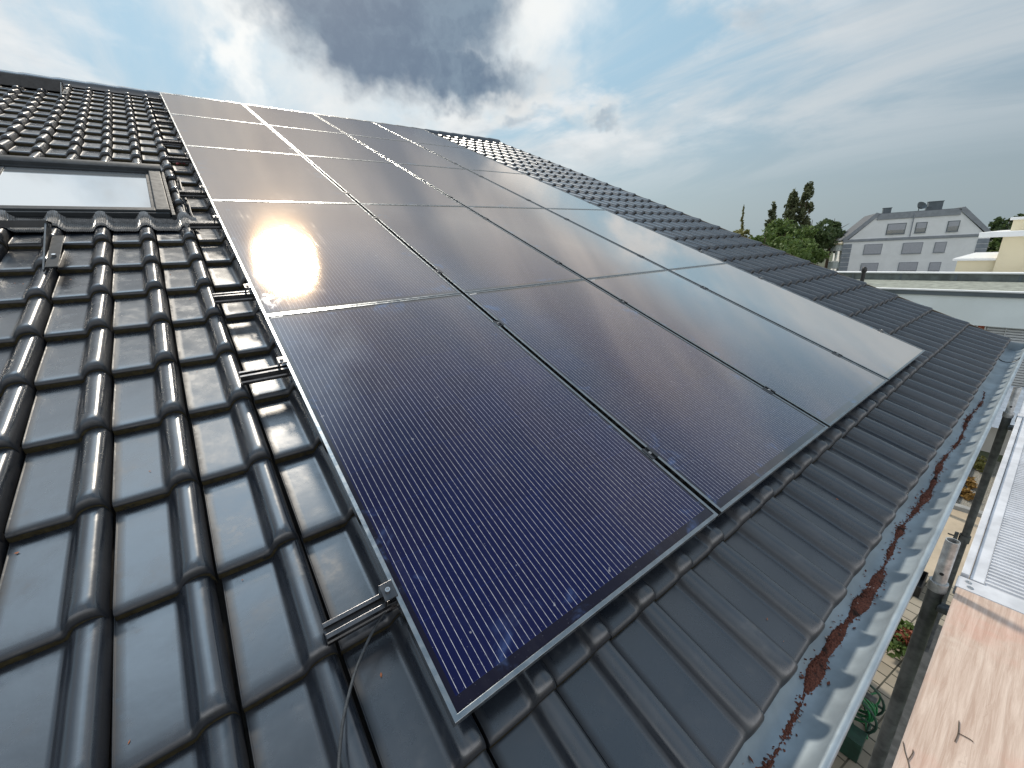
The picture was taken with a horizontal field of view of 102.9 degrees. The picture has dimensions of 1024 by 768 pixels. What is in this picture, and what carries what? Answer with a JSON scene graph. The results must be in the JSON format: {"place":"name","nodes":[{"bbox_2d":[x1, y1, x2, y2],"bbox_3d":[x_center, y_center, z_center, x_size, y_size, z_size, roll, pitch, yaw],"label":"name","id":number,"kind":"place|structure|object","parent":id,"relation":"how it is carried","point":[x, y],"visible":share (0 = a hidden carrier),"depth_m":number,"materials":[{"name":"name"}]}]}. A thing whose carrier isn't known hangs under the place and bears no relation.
{"place":"outdoors","nodes":[
{"label":"outdoors","id":0,"kind":"place"},
{"bbox_2d":[0,0,1023,236],"label":"sky","id":1,"kind":"structure","parent":0,"point":[706,110],"materials":[{"name":"blue"}]},
{"bbox_2d":[831,575,953,767],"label":"paving","id":2,"kind":"structure","parent":0,"point":[883,682],"depth_m":5.73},
{"bbox_2d":[839,684,885,762],"bbox_3d":[4.310,4.091,5.163,0.851,0.690,0.528,-16,22,-34],"label":"hose reel","id":3,"kind":"object","parent":2,"relation":"on","point":[852,745],"visible":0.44,"depth_m":4.93,"materials":[{"name":"plastic"}]},
{"bbox_2d":[886,618,913,659],"bbox_3d":[5.788,3.824,6.078,0.783,0.483,0.545,-16,22,-34],"label":"garden plant","id":4,"kind":"object","parent":2,"relation":"on","point":[900,639],"visible":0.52,"depth_m":5.96,"materials":[{"name":"green plant"}]},
{"bbox_2d":[913,571,928,597],"bbox_3d":[7.163,3.510,7.241,0.550,0.220,0.210,-16,22,-34],"label":"planter trough","id":5,"kind":"object","parent":2,"relation":"on","point":[920,586],"visible":0.45,"depth_m":7.16,"materials":[{"name":"black plastic"}]},
{"bbox_2d":[864,386,1021,767],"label":"scaffold frame","id":6,"kind":"object","parent":2,"relation":"on","point":[934,607],"visible":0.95,"depth_m":1.70,"materials":[{"name":"metal"}]},
{"bbox_2d":[883,624,942,767],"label":"deck","id":7,"kind":"structure","parent":6,"relation":"on","point":[909,705],"depth_m":3.13,"materials":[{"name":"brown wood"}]},
{"bbox_2d":[892,576,1023,767],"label":"plywood deck","id":8,"kind":"structure","parent":6,"relation":"on","point":[973,683],"depth_m":1.16,"materials":[{"name":"wood"}]},
{"bbox_2d":[903,742,913,767],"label":"twig","id":9,"kind":"object","parent":8,"relation":"on","point":[906,755],"visible":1,"depth_m":1.02,"materials":[{"name":"brown wood"}]},
{"bbox_2d":[954,721,972,741],"bbox_3d":[1.177,0.913,1.061,0.077,0.002,0.032,-16,22,-34],"label":"twig","id":10,"kind":"object","parent":8,"relation":"on","point":[960,734],"visible":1,"depth_m":1.06,"materials":[{"name":"brown wood"}]},
{"bbox_2d":[960,413,1023,600],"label":"aluminium deck","id":11,"kind":"structure","parent":6,"relation":"on","point":[1005,571],"depth_m":1.76,"materials":[{"name":"silver metal"}]},
{"bbox_2d":[1019,400,1023,413],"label":"aluminium deck","id":12,"kind":"structure","parent":6,"relation":"on","point":[1021,411],"depth_m":2.94,"materials":[{"name":"silver metal"}]},
{"bbox_2d":[816,239,1019,517],"bbox_3d":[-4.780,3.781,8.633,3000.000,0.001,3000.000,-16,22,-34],"label":"ground","id":13,"kind":"structure","parent":0,"point":[981,453],"depth_m":11.44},
{"bbox_2d":[0,69,1023,767],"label":"tiled house","id":14,"kind":"structure","parent":13,"relation":"on","point":[168,481],"depth_m":1.25,"materials":[{"name":"tile"}]},
{"bbox_2d":[0,220,64,271],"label":"roof step","id":15,"kind":"object","parent":14,"relation":"on","point":[52,246],"visible":1,"depth_m":2.13,"materials":[{"name":"metal"}]},
{"bbox_2d":[0,72,68,94],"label":"roof step","id":16,"kind":"object","parent":14,"relation":"on","point":[30,82],"visible":0.92,"depth_m":5.13,"materials":[{"name":"metal"}]},
{"bbox_2d":[173,180,186,200],"bbox_3d":[-2.629,-1.530,3.228,0.054,0.208,0.517,-16,22,-34],"label":"cable pair","id":17,"kind":"object","parent":14,"relation":"attached to","point":[179,182],"visible":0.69,"depth_m":3.22,"materials":[{"name":"black plastic"}]},
{"bbox_2d":[180,204,193,216],"bbox_3d":[-2.304,-1.220,2.902,0.054,0.149,0.359,-17,22,-36],"label":"cable pair","id":18,"kind":"object","parent":14,"relation":"attached to","point":[189,206],"visible":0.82,"depth_m":2.89,"materials":[{"name":"black plastic"}]},
{"bbox_2d":[147,95,431,132],"bbox_3d":[-3.334,-4.514,6.961,4.447,0.087,0.072,-16,22,-34],"label":"mounting rail","id":19,"kind":"object","parent":14,"relation":"attached to","point":[155,99],"visible":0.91,"depth_m":5.76,"materials":[{"name":"metal"}]},
{"bbox_2d":[152,108,458,144],"bbox_3d":[-2.720,-3.912,6.333,4.447,0.087,0.072,-16,22,-34],"label":"mounting rail","id":20,"kind":"object","parent":14,"relation":"attached to","point":[165,112],"visible":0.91,"depth_m":5.14,"materials":[{"name":"metal"}]},
{"bbox_2d":[160,93,265,124],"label":"solar panel","id":21,"kind":"object","parent":20,"relation":"attached to","point":[195,106],"visible":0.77,"depth_m":5.71,"materials":[{"name":"black glass"}]},
{"bbox_2d":[244,104,344,133],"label":"solar panel","id":22,"kind":"object","parent":20,"relation":"attached to","point":[286,118],"visible":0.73,"depth_m":6.32,"materials":[{"name":"black glass"}]},
{"bbox_2d":[314,114,410,141],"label":"solar panel","id":23,"kind":"object","parent":20,"relation":"attached to","point":[357,127],"visible":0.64,"depth_m":6.92,"materials":[{"name":"black glass"}]},
{"bbox_2d":[373,122,464,147],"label":"solar panel","id":24,"kind":"object","parent":20,"relation":"attached to","point":[417,135],"visible":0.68,"depth_m":7.53,"materials":[{"name":"black glass"}]},
{"bbox_2d":[155,118,479,153],"bbox_3d":[-2.319,-3.519,5.923,4.447,0.087,0.072,-16,22,-34],"label":"mounting rail","id":25,"kind":"object","parent":14,"relation":"attached to","point":[166,123],"visible":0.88,"depth_m":4.72,"materials":[{"name":"metal"}]},
{"bbox_2d":[162,137,513,168],"bbox_3d":[-1.705,-2.917,5.296,4.447,0.087,0.072,-16,22,-34],"label":"mounting rail","id":26,"kind":"object","parent":14,"relation":"attached to","point":[172,143],"visible":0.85,"depth_m":4.10,"materials":[{"name":"metal"}]},
{"bbox_2d":[169,113,300,154],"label":"solar panel","id":27,"kind":"object","parent":26,"relation":"attached to","point":[209,132],"visible":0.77,"depth_m":4.66,"materials":[{"name":"black glass"}]},
{"bbox_2d":[268,125,392,162],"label":"solar panel","id":28,"kind":"object","parent":26,"relation":"attached to","point":[306,142],"visible":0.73,"depth_m":5.26,"materials":[{"name":"black glass"}]},
{"bbox_2d":[347,134,464,168],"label":"solar panel","id":29,"kind":"object","parent":26,"relation":"attached to","point":[401,152],"visible":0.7,"depth_m":5.87,"materials":[{"name":"black glass"}]},
{"bbox_2d":[413,142,523,173],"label":"solar panel","id":30,"kind":"object","parent":26,"relation":"attached to","point":[465,158],"visible":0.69,"depth_m":6.48,"materials":[{"name":"black glass"}]},
{"bbox_2d":[167,153,540,180],"bbox_3d":[-1.304,-2.524,4.886,4.447,0.087,0.072,-16,22,-34],"label":"mounting rail","id":31,"kind":"object","parent":14,"relation":"attached to","point":[185,159],"visible":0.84,"depth_m":3.69,"materials":[{"name":"metal"}]},
{"bbox_2d":[337,612,386,767],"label":"loose cable","id":32,"kind":"object","parent":14,"relation":"attached to","point":[349,694],"visible":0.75,"depth_m":0.88,"materials":[{"name":"black rubber"}]},
{"bbox_2d":[178,185,590,202],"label":"mounting rail","id":33,"kind":"object","parent":14,"relation":"attached to","point":[192,194],"visible":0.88,"depth_m":3.06,"materials":[{"name":"metal"}]},
{"bbox_2d":[184,145,356,203],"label":"solar panel","id":34,"kind":"object","parent":33,"relation":"attached to","point":[233,174],"visible":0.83,"depth_m":3.59,"materials":[{"name":"black glass"}]},
{"bbox_2d":[304,155,462,205],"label":"solar panel","id":35,"kind":"object","parent":33,"relation":"attached to","point":[366,182],"visible":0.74,"depth_m":4.20,"materials":[{"name":"black glass"}]},
{"bbox_2d":[395,163,542,207],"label":"solar panel","id":36,"kind":"object","parent":33,"relation":"attached to","point":[465,187],"visible":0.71,"depth_m":4.81,"materials":[{"name":"black glass"}]},
{"bbox_2d":[467,169,604,209],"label":"solar panel","id":37,"kind":"object","parent":33,"relation":"attached to","point":[538,192],"visible":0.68,"depth_m":5.42,"materials":[{"name":"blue glass"}]},
{"bbox_2d":[189,215,629,228],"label":"mounting rail","id":38,"kind":"object","parent":14,"relation":"attached to","point":[214,224],"visible":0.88,"depth_m":2.65,"materials":[{"name":"metal"}]},
{"bbox_2d":[210,200,460,319],"bbox_3d":[-1.225,-0.913,2.676,1.038,0.698,1.631,-16,22,-34],"label":"solar panel","id":39,"kind":"object","parent":38,"relation":"attached to","point":[292,257],"visible":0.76,"depth_m":2.50,"materials":[{"name":"blue glass"}]},
{"bbox_2d":[14,266,886,743],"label":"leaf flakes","id":40,"kind":"object","parent":14,"relation":"on","point":[190,298],"visible":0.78,"depth_m":1.04,"materials":[{"name":"brown plant"}]},
{"bbox_2d":[212,250,703,303],"bbox_3d":[0.326,-0.926,3.221,4.447,0.087,0.072,-16,22,-34],"label":"mounting rail","id":41,"kind":"object","parent":14,"relation":"attached to","point":[232,297],"visible":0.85,"depth_m":2.02,"materials":[{"name":"metal"}]},
{"bbox_2d":[360,204,583,295],"bbox_3d":[-0.382,-1.151,3.273,1.038,0.698,1.631,-16,22,-34],"label":"solar panel","id":42,"kind":"object","parent":41,"relation":"attached to","point":[464,249],"visible":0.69,"depth_m":3.13,"materials":[{"name":"blue glass"}]},
{"bbox_2d":[467,206,666,279],"bbox_3d":[0.462,-1.388,3.871,1.038,0.698,1.631,-16,22,-34],"label":"solar panel","id":43,"kind":"object","parent":41,"relation":"attached to","point":[584,253],"visible":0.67,"depth_m":3.75,"materials":[{"name":"blue glass"}]},
{"bbox_2d":[546,208,725,269],"bbox_3d":[1.305,-1.626,4.468,1.038,0.698,1.631,-16,22,-34],"label":"solar panel","id":44,"kind":"object","parent":41,"relation":"attached to","point":[663,251],"visible":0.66,"depth_m":4.36,"materials":[{"name":"blue glass"}]},
{"bbox_2d":[239,277,763,385],"bbox_3d":[0.727,-0.533,2.811,4.447,0.087,0.072,-16,22,-34],"label":"mounting rail","id":45,"kind":"object","parent":14,"relation":"attached to","point":[263,374],"visible":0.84,"depth_m":1.61,"materials":[{"name":"metal"}]},
{"bbox_2d":[322,329,884,646],"bbox_3d":[1.341,0.070,2.184,4.447,0.087,0.072,-16,22,-34],"label":"mounting rail","id":46,"kind":"object","parent":14,"relation":"attached to","point":[350,621],"visible":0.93,"depth_m":0.98,"materials":[{"name":"metal"}]},
{"bbox_2d":[264,293,717,726],"bbox_3d":[-0.210,0.082,1.639,1.038,0.698,1.631,-16,22,-34],"label":"solar panel","id":47,"kind":"object","parent":46,"relation":"attached to","point":[518,508],"visible":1,"depth_m":1.35,"materials":[{"name":"blue glass"}]},
{"bbox_2d":[465,279,828,516],"bbox_3d":[0.634,-0.155,2.236,1.038,0.698,1.631,-16,22,-34],"label":"solar panel","id":48,"kind":"object","parent":46,"relation":"attached to","point":[718,437],"visible":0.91,"depth_m":2.02,"materials":[{"name":"blue glass"}]},
{"bbox_2d":[587,270,887,429],"bbox_3d":[1.477,-0.393,2.833,1.038,0.698,1.631,-16,22,-34],"label":"solar panel","id":49,"kind":"object","parent":46,"relation":"attached to","point":[826,387],"visible":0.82,"depth_m":2.67,"materials":[{"name":"blue glass"}]},
{"bbox_2d":[669,263,925,382],"bbox_3d":[2.320,-0.631,3.431,1.038,0.698,1.631,-16,22,-34],"label":"solar panel","id":50,"kind":"object","parent":46,"relation":"attached to","point":[888,357],"visible":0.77,"depth_m":3.29,"materials":[{"name":"blue glass"}]},
{"bbox_2d":[743,391,985,767],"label":"gutter debris","id":51,"kind":"object","parent":14,"relation":"on","point":[816,668],"visible":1,"depth_m":1.40,"materials":[{"name":"brown plant"}]},
{"bbox_2d":[733,229,751,238],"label":"broadleaf tree","id":52,"kind":"object","parent":13,"relation":"on","point":[744,232],"visible":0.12,"depth_m":64.01,"materials":[{"name":"green plant"}]},
{"bbox_2d":[740,206,744,230],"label":"spire conifer","id":53,"kind":"object","parent":13,"relation":"on","point":[742,224],"visible":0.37,"depth_m":80.61,"materials":[{"name":"green plant"}]},
{"bbox_2d":[763,201,776,236],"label":"poplar tree","id":54,"kind":"object","parent":13,"relation":"on","point":[772,215],"visible":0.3,"depth_m":70.48,"materials":[{"name":"green plant"}]},
{"bbox_2d":[750,227,792,249],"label":"broadleaf tree","id":55,"kind":"object","parent":13,"relation":"on","point":[771,240],"visible":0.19,"depth_m":55.44,"materials":[{"name":"green plant"}]},
{"bbox_2d":[780,204,786,220],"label":"poplar tree","id":56,"kind":"object","parent":13,"relation":"on","point":[785,207],"visible":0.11,"depth_m":70.29,"materials":[{"name":"green plant"}]},
{"bbox_2d":[763,217,819,248],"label":"broadleaf tree","id":57,"kind":"object","parent":13,"relation":"on","point":[779,225],"visible":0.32,"depth_m":57.65,"materials":[{"name":"green plant"}]},
{"bbox_2d":[784,189,799,225],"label":"poplar tree","id":58,"kind":"object","parent":13,"relation":"on","point":[793,200],"visible":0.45,"depth_m":65.89,"materials":[{"name":"green plant"}]},
{"bbox_2d":[775,239,815,263],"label":"broadleaf tree","id":59,"kind":"object","parent":13,"relation":"on","point":[792,246],"visible":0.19,"depth_m":44.81,"materials":[{"name":"green plant"}]},
{"bbox_2d":[794,181,814,227],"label":"poplar tree","id":60,"kind":"object","parent":13,"relation":"on","point":[803,207],"visible":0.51,"depth_m":65.44,"materials":[{"name":"green plant"}]},
{"bbox_2d":[780,238,829,262],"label":"broadleaf tree","id":61,"kind":"object","parent":13,"relation":"on","point":[820,254],"visible":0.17,"depth_m":49.62,"materials":[{"name":"green plant"}]},
{"bbox_2d":[783,219,844,264],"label":"broadleaf tree","id":62,"kind":"object","parent":13,"relation":"on","point":[827,236],"visible":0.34,"depth_m":60.46,"materials":[{"name":"green plant"}]},
{"bbox_2d":[819,218,847,268],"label":"broadleaf tree","id":63,"kind":"object","parent":13,"relation":"on","point":[836,224],"visible":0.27,"depth_m":69.03,"materials":[{"name":"green plant"}]},
{"bbox_2d":[827,200,990,271],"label":"apartment house","id":64,"kind":"structure","parent":13,"relation":"on","point":[933,236],"depth_m":57.62,"materials":[{"name":"grey paint"}]},
{"bbox_2d":[860,263,878,270],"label":"window","id":65,"kind":"structure","parent":64,"relation":"in","point":[870,266],"depth_m":60.70,"materials":[{"name":"grey glass"}]},
{"bbox_2d":[863,244,882,254],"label":"window","id":66,"kind":"structure","parent":64,"relation":"in","point":[869,249],"depth_m":60.02,"materials":[{"name":"grey glass"}]},
{"bbox_2d":[885,223,906,234],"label":"window","id":67,"kind":"structure","parent":64,"relation":"in","point":[895,228],"depth_m":58.07,"materials":[{"name":"grey glass"}]},
{"bbox_2d":[897,262,917,271],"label":"window","id":68,"kind":"structure","parent":64,"relation":"in","point":[903,266],"depth_m":58.53,"materials":[{"name":"grey glass"}]},
{"bbox_2d":[901,242,923,253],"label":"window","id":69,"kind":"structure","parent":64,"relation":"in","point":[914,247],"depth_m":57.74,"materials":[{"name":"grey glass"}]},
{"bbox_2d":[914,222,927,232],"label":"window","id":70,"kind":"structure","parent":64,"relation":"in","point":[920,227],"depth_m":56.72,"materials":[{"name":"grey glass"}]},
{"bbox_2d":[927,262,941,271],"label":"window","id":71,"kind":"structure","parent":64,"relation":"in","point":[933,266],"depth_m":57.12,"materials":[{"name":"grey glass"}]},
{"bbox_2d":[933,242,946,252],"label":"window","id":72,"kind":"structure","parent":64,"relation":"in","point":[939,247],"depth_m":56.29,"materials":[{"name":"grey glass"}]},
{"bbox_2d":[946,220,960,231],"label":"window","id":73,"kind":"structure","parent":64,"relation":"in","point":[953,226],"depth_m":55.08,"materials":[{"name":"grey glass"}]},
{"bbox_2d":[953,503,989,519],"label":"stone kerb","id":74,"kind":"structure","parent":13,"relation":"on","point":[962,508],"depth_m":9.12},
{"bbox_2d":[956,457,1000,510],"bbox_3d":[11.432,2.375,10.349,3.450,0.001,1.150,-16,22,-34],"label":"gravel bed","id":75,"kind":"object","parent":13,"relation":"on","point":[977,474],"depth_m":9.98,"materials":[{"name":"grey gravel"}]},
{"bbox_2d":[960,486,974,500],"bbox_3d":[10.642,2.552,9.538,0.306,0.287,0.412,1,19,13],"label":"dry shrub","id":76,"kind":"object","parent":75,"relation":"on","point":[968,494],"visible":0.91,"depth_m":9.47,"materials":[{"name":"brown plant"}]},
{"bbox_2d":[965,476,977,488],"bbox_3d":[11.179,2.402,9.948,0.268,0.266,0.454,5,20,24],"label":"dry shrub","id":77,"kind":"object","parent":75,"relation":"on","point":[970,483],"visible":0.9,"depth_m":9.90,"materials":[{"name":"brown plant"}]},
{"bbox_2d":[973,455,986,471],"bbox_3d":[12.164,2.069,10.619,0.489,0.389,0.372,-16,22,-34],"label":"bed shrub","id":78,"kind":"object","parent":75,"relation":"on","point":[979,463],"visible":0.83,"depth_m":10.55,"materials":[{"name":"green plant"}]},
{"bbox_2d":[986,237,1000,251],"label":"broadleaf tree","id":79,"kind":"object","parent":13,"relation":"on","point":[996,244],"visible":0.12,"depth_m":58.80,"materials":[{"name":"green plant"}]},
{"bbox_2d":[986,213,1023,250],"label":"broadleaf tree","id":80,"kind":"object","parent":13,"relation":"on","point":[997,224],"visible":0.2,"depth_m":60.05,"materials":[{"name":"green plant"}]},
{"bbox_2d":[992,385,1023,430],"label":"carport","id":81,"kind":"object","parent":13,"relation":"on","point":[997,421],"depth_m":9.01,"materials":[{"name":"white metal"}]},
{"bbox_2d":[837,271,1023,281],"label":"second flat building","id":82,"kind":"structure","parent":0,"point":[960,276],"depth_m":13.55,"materials":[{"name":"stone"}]},
{"bbox_2d":[856,279,1023,455],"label":"flat roofed house","id":83,"kind":"structure","parent":0,"point":[996,308],"depth_m":10.94,"materials":[{"name":"paint"}]},
{"bbox_2d":[860,267,866,281],"bbox_3d":[11.727,-3.621,13.628,0.149,0.570,0.149,-16,22,-34],"label":"vent pipe","id":84,"kind":"object","parent":83,"relation":"on","point":[863,272],"visible":0.8,"depth_m":13.58,"materials":[{"name":"black plastic"}]},
{"bbox_2d":[977,326,1023,386],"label":"corrugated roof","id":85,"kind":"structure","parent":83,"relation":"in","point":[1016,335],"depth_m":10.54,"materials":[{"name":"grey metal"}]},
{"bbox_2d":[924,509,1001,585],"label":"paved slab","id":86,"kind":"structure","parent":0,"point":[956,520],"depth_m":8.41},
{"bbox_2d":[952,217,1023,271],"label":"cream house","id":87,"kind":"structure","parent":0,"point":[1008,256],"depth_m":19.00,"materials":[{"name":"beige paint"}]}
]}

